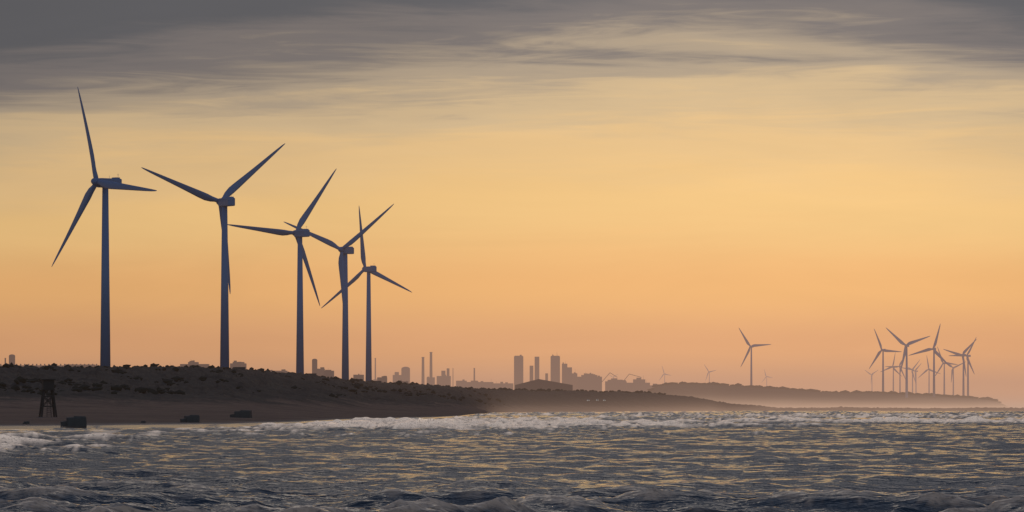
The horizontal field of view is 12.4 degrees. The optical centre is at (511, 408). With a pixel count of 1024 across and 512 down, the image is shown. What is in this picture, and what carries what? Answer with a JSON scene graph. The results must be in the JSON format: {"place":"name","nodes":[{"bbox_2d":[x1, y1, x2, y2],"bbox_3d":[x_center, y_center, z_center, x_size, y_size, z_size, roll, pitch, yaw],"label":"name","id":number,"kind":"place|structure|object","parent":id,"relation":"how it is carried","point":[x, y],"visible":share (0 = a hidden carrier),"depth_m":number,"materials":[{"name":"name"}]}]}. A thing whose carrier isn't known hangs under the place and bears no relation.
{"place":"outdoors","nodes":[
{"label":"outdoors","id":0,"kind":"place"},
{"bbox_2d":[0,410,1023,511],"bbox_3d":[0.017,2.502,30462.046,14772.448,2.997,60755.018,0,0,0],"label":"sea","id":1,"kind":"structure","parent":0,"point":[806,461],"depth_m":205.66,"materials":[{"name":"grey liquid"}]},
{"bbox_2d":[0,362,1023,429],"bbox_3d":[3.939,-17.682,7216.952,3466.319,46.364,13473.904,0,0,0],"label":"dune terrain","id":2,"kind":"structure","parent":0,"point":[211,402],"depth_m":1638.26,"materials":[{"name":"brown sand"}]},
{"bbox_2d":[39,379,56,416],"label":"lookout tower","id":3,"kind":"structure","parent":2,"relation":"on","point":[47,384],"depth_m":798.11,"materials":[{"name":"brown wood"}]},
{"bbox_2d":[60,416,86,426],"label":"beach block","id":4,"kind":"structure","parent":2,"relation":"on","point":[76,421],"depth_m":588.52,"materials":[{"name":"concrete"}]},
{"bbox_2d":[52,87,156,366],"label":"turbine","id":5,"kind":"object","parent":2,"relation":"on","point":[105,184],"visible":0.91,"depth_m":1889.69,"materials":[{"name":"blue paint"}]},
{"bbox_2d":[180,415,199,421],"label":"beach block","id":6,"kind":"structure","parent":2,"relation":"on","point":[192,418],"depth_m":677.31,"materials":[{"name":"concrete"}]},
{"bbox_2d":[0,354,407,382],"bbox_3d":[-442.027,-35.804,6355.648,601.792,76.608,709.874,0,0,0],"label":"distant buildings","id":7,"kind":"structure","parent":2,"relation":"on","point":[321,371],"depth_m":6503.87,"materials":[{"name":"grey"}]},
{"bbox_2d":[141,144,284,366],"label":"turbine","id":8,"kind":"object","parent":2,"relation":"on","point":[225,201],"visible":0.98,"depth_m":2124.22,"materials":[{"name":"blue paint"}]},
{"bbox_2d":[230,410,251,417],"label":"beach block","id":9,"kind":"structure","parent":2,"relation":"on","point":[243,414],"depth_m":841.45,"materials":[{"name":"concrete"}]},
{"bbox_2d":[228,169,335,373],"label":"turbine","id":10,"kind":"object","parent":2,"relation":"on","point":[298,234],"visible":0.91,"depth_m":2481.84,"materials":[{"name":"blue paint"}]},
{"bbox_2d":[284,204,393,379],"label":"turbine","id":11,"kind":"object","parent":2,"relation":"on","point":[345,250],"visible":0.94,"depth_m":2682.02,"materials":[{"name":"blue paint"}]},
{"bbox_2d":[322,207,410,380],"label":"turbine","id":12,"kind":"object","parent":2,"relation":"on","point":[370,270],"visible":0.86,"depth_m":3124.52,"materials":[{"name":"blue paint"}]},
{"bbox_2d":[373,352,655,391],"bbox_3d":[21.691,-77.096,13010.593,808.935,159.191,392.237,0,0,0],"label":"city skyline","id":13,"kind":"structure","parent":2,"relation":"on","point":[587,382],"depth_m":12955.64,"materials":[{"name":"grey concrete"}]},
{"bbox_2d":[515,379,572,390],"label":"warehouse","id":14,"kind":"structure","parent":2,"relation":"on","point":[539,384],"depth_m":6000.00,"materials":[{"name":"grey"}]},
{"bbox_2d":[739,328,770,384],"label":"turbine","id":15,"kind":"object","parent":2,"relation":"on","point":[750,346],"visible":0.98,"depth_m":8710.71,"materials":[{"name":"blue paint"}]},
{"bbox_2d":[869,329,900,390],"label":"turbine","id":16,"kind":"object","parent":2,"relation":"on","point":[880,351],"visible":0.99,"depth_m":8433.14,"materials":[{"name":"blue paint"}]},
{"bbox_2d":[881,356,898,391],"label":"turbine","id":17,"kind":"object","parent":2,"relation":"on","point":[894,369],"visible":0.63,"depth_m":13282.53,"materials":[{"name":"blue paint"}]},
{"bbox_2d":[885,355,905,392],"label":"turbine","id":18,"kind":"object","parent":2,"relation":"on","point":[899,366],"visible":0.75,"depth_m":12651.12,"materials":[{"name":"blue paint"}]},
{"bbox_2d":[886,328,929,397],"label":"turbine","id":19,"kind":"object","parent":2,"relation":"on","point":[900,341],"visible":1,"depth_m":7180.25,"materials":[{"name":"blue paint"}]},
{"bbox_2d":[904,360,919,392],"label":"turbine","id":20,"kind":"object","parent":2,"relation":"on","point":[912,369],"visible":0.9,"depth_m":14758.09,"materials":[{"name":"blue paint"}]},
{"bbox_2d":[908,364,920,392],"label":"turbine","id":21,"kind":"object","parent":2,"relation":"on","point":[915,379],"visible":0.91,"depth_m":15628.23,"materials":[{"name":"blue paint"}]},
{"bbox_2d":[908,326,949,396],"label":"turbine","id":22,"kind":"object","parent":2,"relation":"on","point":[934,350],"visible":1,"depth_m":7589.24,"materials":[{"name":"blue paint"}]},
{"bbox_2d":[918,358,939,392],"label":"turbine","id":23,"kind":"object","parent":2,"relation":"on","point":[929,375],"visible":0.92,"depth_m":13982.39,"materials":[{"name":"blue paint"}]},
{"bbox_2d":[935,346,957,394],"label":"turbine","id":24,"kind":"object","parent":2,"relation":"on","point":[944,363],"visible":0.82,"depth_m":10843.20,"materials":[{"name":"blue paint"}]},
{"bbox_2d":[949,363,962,394],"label":"turbine","id":25,"kind":"object","parent":2,"relation":"on","point":[952,371],"visible":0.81,"depth_m":13280.37,"materials":[{"name":"blue paint"}]},
{"bbox_2d":[944,340,975,395],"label":"turbine","id":26,"kind":"object","parent":2,"relation":"on","point":[964,368],"visible":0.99,"depth_m":8710.40,"materials":[{"name":"blue paint"}]},
{"bbox_2d":[949,338,975,395],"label":"turbine","id":27,"kind":"object","parent":2,"relation":"on","point":[968,360],"visible":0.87,"depth_m":9159.93,"materials":[{"name":"blue paint"}]},
{"bbox_2d":[0,0,1023,407],"label":"sky","id":28,"kind":"structure","parent":0,"point":[623,188],"materials":[{"name":"orange"}]}
]}

